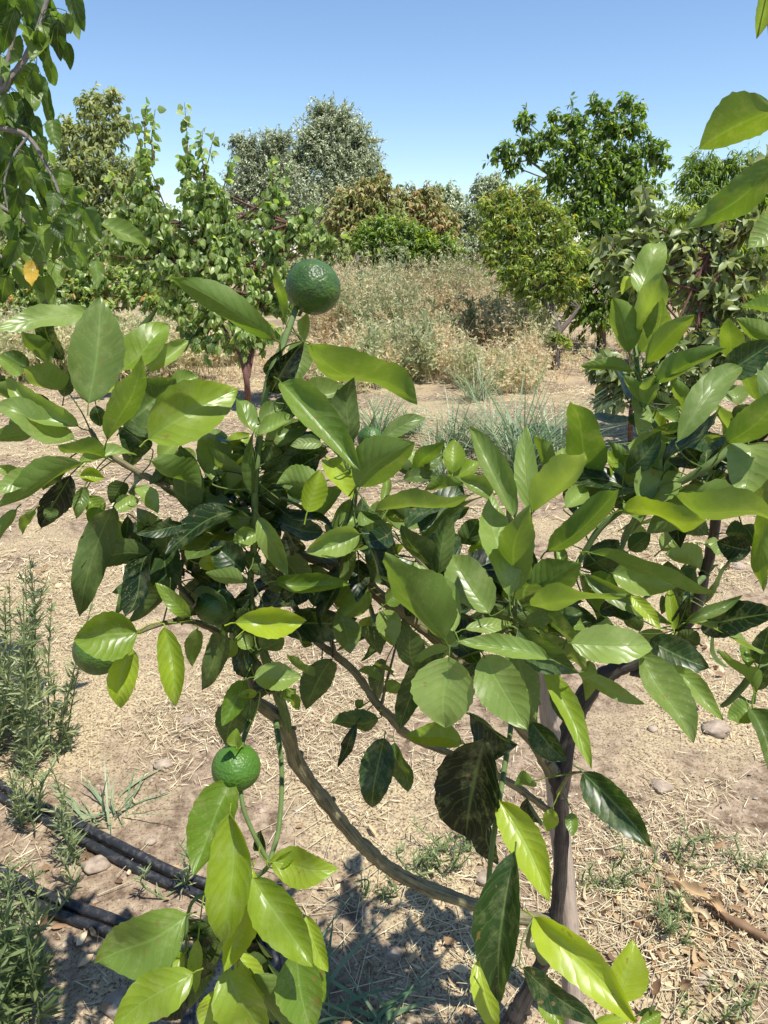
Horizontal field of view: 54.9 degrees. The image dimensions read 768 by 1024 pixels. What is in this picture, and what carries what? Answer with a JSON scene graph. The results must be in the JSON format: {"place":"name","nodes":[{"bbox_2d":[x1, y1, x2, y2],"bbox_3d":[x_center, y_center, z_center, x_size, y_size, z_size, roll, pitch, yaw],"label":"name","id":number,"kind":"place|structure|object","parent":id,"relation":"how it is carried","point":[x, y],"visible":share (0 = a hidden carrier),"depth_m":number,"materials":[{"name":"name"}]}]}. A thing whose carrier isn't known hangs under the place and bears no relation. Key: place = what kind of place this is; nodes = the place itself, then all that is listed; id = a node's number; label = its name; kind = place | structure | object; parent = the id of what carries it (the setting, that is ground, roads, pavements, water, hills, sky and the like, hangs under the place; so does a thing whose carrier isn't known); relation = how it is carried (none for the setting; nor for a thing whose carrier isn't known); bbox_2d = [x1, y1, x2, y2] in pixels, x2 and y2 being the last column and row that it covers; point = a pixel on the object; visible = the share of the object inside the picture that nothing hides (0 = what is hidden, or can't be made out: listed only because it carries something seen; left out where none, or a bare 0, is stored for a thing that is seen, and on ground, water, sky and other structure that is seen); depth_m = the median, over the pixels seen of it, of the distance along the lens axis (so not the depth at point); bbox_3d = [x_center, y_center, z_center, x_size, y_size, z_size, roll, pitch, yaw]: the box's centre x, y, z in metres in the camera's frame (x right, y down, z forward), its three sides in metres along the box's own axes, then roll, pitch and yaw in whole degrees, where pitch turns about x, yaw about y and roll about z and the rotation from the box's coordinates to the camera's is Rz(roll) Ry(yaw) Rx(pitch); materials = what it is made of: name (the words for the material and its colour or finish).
{"place":"outdoors","nodes":[
{"label":"outdoors","id":0,"kind":"place"},
{"bbox_2d":[0,325,756,388],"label":"dry grass","id":1,"kind":"structure","parent":0,"point":[568,354],"depth_m":10.20,"materials":[{"name":"beige plant"}]},
{"bbox_2d":[0,257,767,1023],"bbox_3d":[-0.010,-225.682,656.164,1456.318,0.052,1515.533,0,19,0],"label":"ground","id":2,"kind":"structure","parent":0,"point":[610,719],"depth_m":2.18,"materials":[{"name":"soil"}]},
{"bbox_2d":[0,554,55,771],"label":"weed plant","id":3,"kind":"object","parent":2,"relation":"on","point":[14,715],"visible":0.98,"depth_m":2.17,"materials":[{"name":"green plant"}]},
{"bbox_2d":[3,749,57,830],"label":"weed plant","id":4,"kind":"object","parent":2,"relation":"on","point":[20,816],"visible":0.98,"depth_m":1.96,"materials":[{"name":"green plant"}]},
{"bbox_2d":[0,887,66,1023],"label":"weed plant","id":5,"kind":"object","parent":2,"relation":"on","point":[19,970],"visible":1,"depth_m":1.45,"materials":[{"name":"green plant"}]},
{"bbox_2d":[0,850,87,923],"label":"weed plant","id":6,"kind":"object","parent":2,"relation":"on","point":[8,878],"visible":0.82,"depth_m":1.72,"materials":[{"name":"green plant"}]},
{"bbox_2d":[12,600,95,756],"bbox_3d":[-0.980,0.496,2.213,0.312,0.542,0.175,0,19,0],"label":"weed plant","id":7,"kind":"object","parent":2,"relation":"on","point":[63,728],"visible":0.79,"depth_m":2.23,"materials":[{"name":"green plant"}]},
{"bbox_2d":[44,759,86,889],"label":"weed plant","id":8,"kind":"object","parent":2,"relation":"on","point":[71,841],"visible":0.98,"depth_m":1.83,"materials":[{"name":"green plant"}]},
{"bbox_2d":[0,0,147,304],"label":"mulberry tree","id":9,"kind":"object","parent":2,"relation":"on","point":[42,27],"visible":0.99,"depth_m":1.75,"materials":[{"name":"green plant"}]},
{"bbox_2d":[0,240,180,323],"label":"bush","id":10,"kind":"object","parent":2,"relation":"on","point":[79,288],"visible":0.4,"depth_m":9.87,"materials":[{"name":"green plant"}]},
{"bbox_2d":[0,877,189,1023],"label":"irrigation pipe","id":11,"kind":"object","parent":2,"relation":"on","point":[81,922],"visible":0.38,"depth_m":1.70,"materials":[{"name":"black plastic"}]},
{"bbox_2d":[81,855,110,874],"bbox_3d":[-0.727,0.893,1.869,0.067,0.031,0.054,-12,22,-31],"label":"stone","id":12,"kind":"object","parent":2,"relation":"on","point":[96,864],"visible":0.99,"depth_m":1.86,"materials":[{"name":"beige stone"}]},
{"bbox_2d":[36,80,158,297],"bbox_3d":[-7.059,-6.652,16.900,2.200,4.583,9.831,-10,21,-26],"label":"walnut tree","id":13,"kind":"object","parent":2,"relation":"on","point":[97,144],"visible":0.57,"depth_m":13.42,"materials":[{"name":"green plant"}]},
{"bbox_2d":[0,863,200,1023],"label":"irrigation pipe","id":14,"kind":"object","parent":2,"relation":"on","point":[94,912],"visible":0.53,"depth_m":1.73,"materials":[{"name":"black plastic"}]},
{"bbox_2d":[101,988,127,1021],"bbox_3d":[-0.540,1.021,1.532,0.093,0.040,0.073,0,19,0],"label":"stone","id":15,"kind":"object","parent":2,"relation":"on","point":[113,999],"visible":0.32,"depth_m":1.53,"materials":[{"name":"grey stone"}]},
{"bbox_2d":[45,758,187,867],"bbox_3d":[-0.732,0.792,2.029,0.408,0.267,0.356,-7,20,-20],"label":"grass tuft","id":16,"kind":"object","parent":2,"relation":"on","point":[100,800],"visible":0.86,"depth_m":2.03,"materials":[{"name":"green plant"}]},
{"bbox_2d":[0,791,265,946],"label":"irrigation pipe","id":17,"kind":"object","parent":2,"relation":"on","point":[122,861],"visible":0.49,"depth_m":1.86,"materials":[{"name":"black plastic"}]},
{"bbox_2d":[0,282,266,382],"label":"grey weeds","id":18,"kind":"object","parent":2,"relation":"on","point":[9,341],"visible":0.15,"depth_m":9.04,"materials":[{"name":"beige plant"}]},
{"bbox_2d":[0,779,281,1023],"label":"irrigation pipe","id":19,"kind":"object","parent":2,"relation":"on","point":[141,856],"visible":0.5,"depth_m":1.88,"materials":[{"name":"black plastic"}]},
{"bbox_2d":[145,837,156,844],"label":"stone","id":20,"kind":"object","parent":2,"relation":"on","point":[151,841],"visible":1,"depth_m":1.93,"materials":[{"name":"beige stone"}]},
{"bbox_2d":[131,837,194,899],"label":"weed plant","id":21,"kind":"object","parent":2,"relation":"on","point":[187,870],"visible":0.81,"depth_m":1.76,"materials":[{"name":"green plant"}]},
{"bbox_2d":[153,758,173,769],"bbox_3d":[-0.662,0.757,2.222,0.060,0.027,0.048,0,19,0],"label":"stone","id":22,"kind":"object","parent":2,"relation":"on","point":[165,762],"visible":0.95,"depth_m":2.21,"materials":[{"name":"beige stone"}]},
{"bbox_2d":[0,202,353,304],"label":"bush","id":23,"kind":"object","parent":2,"relation":"on","point":[330,260],"visible":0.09,"depth_m":12.56,"materials":[{"name":"green plant"}]},
{"bbox_2d":[179,717,197,726],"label":"stone","id":24,"kind":"object","parent":2,"relation":"on","point":[188,720],"visible":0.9,"depth_m":2.42,"materials":[{"name":"beige stone"}]},
{"bbox_2d":[198,712,211,719],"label":"stone","id":25,"kind":"object","parent":2,"relation":"on","point":[205,716],"visible":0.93,"depth_m":2.45,"materials":[{"name":"beige stone"}]},
{"bbox_2d":[83,97,350,402],"bbox_3d":[-1.653,-2.468,7.156,2.533,2.912,0.966,5,20,13],"label":"apricot tree","id":26,"kind":"object","parent":2,"relation":"on","point":[209,252],"visible":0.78,"depth_m":7.11,"materials":[{"name":"green plant"}]},
{"bbox_2d":[258,808,266,813],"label":"stone","id":27,"kind":"object","parent":2,"relation":"on","point":[261,810],"visible":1,"depth_m":2.03,"materials":[{"name":"beige stone"}]},
{"bbox_2d":[210,123,330,287],"bbox_3d":[-3.613,-11.134,28.470,4.521,5.594,13.048,0,19,0],"label":"olive tree","id":28,"kind":"object","parent":2,"relation":"on","point":[252,179],"visible":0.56,"depth_m":23.23,"materials":[{"name":"green plant"}]},
{"bbox_2d":[203,896,403,1023],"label":"grass tuft","id":29,"kind":"object","parent":2,"relation":"on","point":[329,1018],"visible":0.27,"depth_m":1.51,"materials":[{"name":"green plant"}]},
{"bbox_2d":[281,91,389,266],"bbox_3d":[-1.942,-12.457,30.307,4.393,6.965,13.499,0,19,0],"label":"olive tree","id":30,"kind":"object","parent":2,"relation":"on","point":[332,161],"visible":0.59,"depth_m":24.99,"materials":[{"name":"green plant"}]},
{"bbox_2d":[313,165,410,277],"bbox_3d":[-0.497,-6.787,18.959,2.177,3.434,6.865,0,19,0],"label":"peach tree","id":31,"kind":"object","parent":2,"relation":"on","point":[352,207],"visible":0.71,"depth_m":16.14,"materials":[{"name":"green plant"}]},
{"bbox_2d":[358,906,371,916],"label":"stone","id":32,"kind":"object","parent":2,"relation":"on","point":[365,909],"visible":0.89,"depth_m":1.73,"materials":[{"name":"beige stone"}]},
{"bbox_2d":[355,870,398,899],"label":"weed plant","id":33,"kind":"object","parent":2,"relation":"on","point":[383,894],"visible":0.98,"depth_m":1.75,"materials":[{"name":"green plant"}]},
{"bbox_2d":[0,363,757,580],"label":"straw litter","id":34,"kind":"object","parent":2,"relation":"on","point":[235,386],"visible":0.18,"depth_m":5.95,"materials":[{"name":"beige plant"}]},
{"bbox_2d":[329,965,437,1023],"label":"grass tuft","id":35,"kind":"object","parent":2,"relation":"on","point":[387,1009],"visible":0.86,"depth_m":1.50,"materials":[{"name":"green plant"}]},
{"bbox_2d":[0,0,767,1023],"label":"mandarin tree","id":36,"kind":"object","parent":2,"relation":"on","point":[440,586],"visible":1,"depth_m":0.88,"materials":[{"name":"green plant"}]},
{"bbox_2d":[0,508,767,1023],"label":"straw litter","id":37,"kind":"object","parent":2,"relation":"on","point":[364,746],"visible":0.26,"depth_m":2.12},
{"bbox_2d":[0,552,767,1023],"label":"leaf litter","id":38,"kind":"object","parent":2,"relation":"on","point":[656,984],"visible":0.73,"depth_m":1.67,"materials":[{"name":"beige plant"}]},
{"bbox_2d":[3,179,765,283],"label":"distant trees","id":39,"kind":"object","parent":2,"relation":"on","point":[660,208],"visible":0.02,"depth_m":40.74,"materials":[{"name":"green plant"}]},
{"bbox_2d":[384,946,403,961],"bbox_3d":[0.022,0.971,1.628,0.040,0.019,0.037,-15,24,-37],"label":"stone","id":40,"kind":"object","parent":2,"relation":"on","point":[393,954],"visible":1,"depth_m":1.62,"materials":[{"name":"grey stone"}]},
{"bbox_2d":[339,367,451,433],"bbox_3d":[0.001,-0.867,5.973,1.431,0.626,1.349,-12,22,-31],"label":"grass tuft","id":41,"kind":"object","parent":2,"relation":"on","point":[374,421],"visible":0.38,"depth_m":6.07,"materials":[{"name":"green plant"}]},
{"bbox_2d":[360,386,447,435],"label":"grass tuft","id":42,"kind":"object","parent":2,"relation":"on","point":[413,430],"visible":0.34,"depth_m":6.31,"materials":[{"name":"green plant"}]},
{"bbox_2d":[348,202,469,273],"bbox_3d":[0.019,-4.773,14.649,2.143,2.417,3.416,-8,21,-23],"label":"young tree","id":43,"kind":"object","parent":2,"relation":"on","point":[394,233],"visible":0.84,"depth_m":13.46,"materials":[{"name":"green plant"}]},
{"bbox_2d":[390,180,463,265],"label":"peach tree","id":44,"kind":"object","parent":2,"relation":"on","point":[424,206],"visible":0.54,"depth_m":17.05,"materials":[{"name":"green plant"}]},
{"bbox_2d":[387,816,473,879],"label":"weed plant","id":45,"kind":"object","parent":2,"relation":"on","point":[446,845],"visible":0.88,"depth_m":1.83,"materials":[{"name":"green plant"}]},
{"bbox_2d":[97,761,767,1023],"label":"straw stalks","id":46,"kind":"object","parent":2,"relation":"on","point":[625,925],"visible":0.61,"depth_m":1.65,"materials":[{"name":"beige plant"}]},
{"bbox_2d":[295,236,579,394],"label":"dry weeds","id":47,"kind":"object","parent":2,"relation":"on","point":[327,323],"visible":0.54,"depth_m":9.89,"materials":[{"name":"beige plant"}]},
{"bbox_2d":[395,426,482,485],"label":"grass tuft","id":48,"kind":"object","parent":2,"relation":"on","point":[437,470],"visible":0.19,"depth_m":5.07,"materials":[{"name":"green plant"}]},
{"bbox_2d":[424,178,468,237],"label":"olive tree","id":49,"kind":"object","parent":2,"relation":"on","point":[450,196],"visible":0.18,"depth_m":32.26,"materials":[{"name":"green plant"}]},
{"bbox_2d":[387,382,513,451],"bbox_3d":[0.594,-0.697,5.718,1.240,0.557,1.170,0,19,0],"label":"grass tuft","id":50,"kind":"object","parent":2,"relation":"on","point":[452,433],"visible":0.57,"depth_m":5.77,"materials":[{"name":"green plant"}]},
{"bbox_2d":[431,200,495,275],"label":"shrub","id":51,"kind":"object","parent":2,"relation":"on","point":[467,216],"visible":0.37,"depth_m":17.94,"materials":[{"name":"green plant"}]},
{"bbox_2d":[420,341,527,401],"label":"grass tuft","id":52,"kind":"object","parent":2,"relation":"on","point":[474,391],"visible":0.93,"depth_m":7.82,"materials":[{"name":"green plant"}]},
{"bbox_2d":[473,870,492,885],"bbox_3d":[0.258,0.901,1.814,0.066,0.028,0.050,-10,21,-26],"label":"stone","id":53,"kind":"object","parent":2,"relation":"on","point":[481,879],"visible":0.35,"depth_m":1.81,"materials":[{"name":"beige stone"}]},
{"bbox_2d":[460,169,518,268],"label":"olive tree","id":54,"kind":"object","parent":2,"relation":"on","point":[490,184],"visible":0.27,"depth_m":30.52,"materials":[{"name":"green plant"}]},
{"bbox_2d":[428,381,563,452],"bbox_3d":[0.865,-0.751,5.718,1.209,0.595,1.224,0,19,0],"label":"grass tuft","id":55,"kind":"object","parent":2,"relation":"on","point":[488,434],"visible":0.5,"depth_m":5.80,"materials":[{"name":"green plant"}]},
{"bbox_2d":[468,947,525,981],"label":"grass tuft","id":56,"kind":"object","parent":2,"relation":"on","point":[511,968],"visible":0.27,"depth_m":1.57,"materials":[{"name":"green plant"}]},
{"bbox_2d":[422,358,625,475],"bbox_3d":[0.890,-0.624,4.957,1.859,0.878,1.671,-11,22,-29],"label":"grass tuft","id":57,"kind":"object","parent":2,"relation":"on","point":[509,438],"visible":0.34,"depth_m":5.11,"materials":[{"name":"green plant"}]},
{"bbox_2d":[463,175,593,369],"bbox_3d":[1.936,-3.229,10.010,1.780,2.481,1.009,4,19,10],"label":"peach tree","id":58,"kind":"object","parent":2,"relation":"on","point":[549,275],"visible":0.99,"depth_m":9.79,"materials":[{"name":"green plant"}]},
{"bbox_2d":[462,366,630,470],"bbox_3d":[1.175,-0.642,5.177,1.670,0.746,1.400,-14,23,-34],"label":"grass tuft","id":59,"kind":"object","parent":2,"relation":"on","point":[551,442],"visible":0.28,"depth_m":5.21,"materials":[{"name":"green plant"}]},
{"bbox_2d":[538,672,583,1023],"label":"wooden stake","id":60,"kind":"object","parent":2,"relation":"on","point":[549,718],"visible":0.29,"depth_m":1.40,"materials":[{"name":"brown wood"}]},
{"bbox_2d":[543,347,590,360],"bbox_3d":[2.233,-2.224,10.692,1.773,0.287,0.299,2,19,6],"label":"drip line","id":61,"kind":"object","parent":2,"relation":"on","point":[573,352],"visible":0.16,"depth_m":10.71,"materials":[{"name":"black plastic"}]},
{"bbox_2d":[482,90,674,348],"bbox_3d":[2.986,-4.394,11.315,3.010,3.923,1.734,0,19,0],"label":"tall fruit tree","id":62,"kind":"object","parent":2,"relation":"on","point":[612,164],"visible":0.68,"depth_m":11.23,"materials":[{"name":"green plant"}]},
{"bbox_2d":[551,859,664,894],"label":"weed plant","id":63,"kind":"object","parent":2,"relation":"on","point":[622,880],"visible":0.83,"depth_m":1.78,"materials":[{"name":"green plant"}]},
{"bbox_2d":[647,725,658,731],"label":"stone","id":64,"kind":"object","parent":2,"relation":"on","point":[652,728],"visible":1,"depth_m":2.39,"materials":[{"name":"beige stone"}]},
{"bbox_2d":[650,779,674,794],"bbox_3d":[0.804,0.793,2.136,0.057,0.030,0.052,-5,20,-15],"label":"stone","id":65,"kind":"object","parent":2,"relation":"on","point":[662,785],"visible":1,"depth_m":2.12,"materials":[{"name":"beige stone"}]},
{"bbox_2d":[604,816,730,870],"bbox_3d":[0.721,0.844,1.894,0.294,0.107,0.204,0,19,0],"label":"weed plant","id":66,"kind":"object","parent":2,"relation":"on","point":[678,852],"visible":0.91,"depth_m":1.87,"materials":[{"name":"green plant"}]},
{"bbox_2d":[649,885,697,945],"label":"weed plant","id":67,"kind":"object","parent":2,"relation":"on","point":[671,925],"visible":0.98,"depth_m":1.66,"materials":[{"name":"green plant"}]},
{"bbox_2d":[580,144,767,444],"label":"persimmon tree","id":68,"kind":"object","parent":2,"relation":"on","point":[715,270],"visible":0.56,"depth_m":5.58,"materials":[{"name":"green plant"}]},
{"bbox_2d":[634,200,767,330],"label":"fruit tree","id":69,"kind":"object","parent":2,"relation":"on","point":[680,217],"visible":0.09,"depth_m":9.87,"materials":[{"name":"green plant"}]},
{"bbox_2d":[694,970,712,986],"bbox_3d":[0.678,0.990,1.569,0.040,0.024,0.037,8,21,21],"label":"stone","id":70,"kind":"object","parent":2,"relation":"on","point":[700,980],"visible":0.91,"depth_m":1.56,"materials":[{"name":"beige stone"}]},
{"bbox_2d":[659,141,767,263],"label":"willow tree","id":71,"kind":"object","parent":2,"relation":"on","point":[711,176],"visible":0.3,"depth_m":15.28,"materials":[{"name":"green plant"}]},
{"bbox_2d":[661,872,767,942],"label":"dry husk","id":72,"kind":"object","parent":2,"relation":"on","point":[734,922],"visible":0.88,"depth_m":1.69,"materials":[{"name":"plant"}]},
{"bbox_2d":[701,719,731,738],"bbox_3d":[1.077,0.704,2.395,0.100,0.044,0.080,0,19,0],"label":"stone","id":73,"kind":"object","parent":2,"relation":"on","point":[718,728],"visible":1,"depth_m":2.38,"materials":[{"name":"beige stone"}]},
{"bbox_2d":[676,969,767,1023],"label":"weed plant","id":74,"kind":"object","parent":2,"relation":"on","point":[728,1014],"visible":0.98,"depth_m":1.49,"materials":[{"name":"green plant"}]},
{"bbox_2d":[730,562,748,569],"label":"stone","id":75,"kind":"object","parent":2,"relation":"on","point":[740,565],"visible":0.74,"depth_m":3.64,"materials":[{"name":"beige stone"}]},
{"bbox_2d":[717,831,767,889],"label":"weed plant","id":76,"kind":"object","parent":2,"relation":"on","point":[746,867],"visible":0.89,"depth_m":1.84,"materials":[{"name":"green plant"}]},
{"bbox_2d":[0,0,767,256],"label":"sky","id":77,"kind":"structure","parent":0,"point":[445,82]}
]}

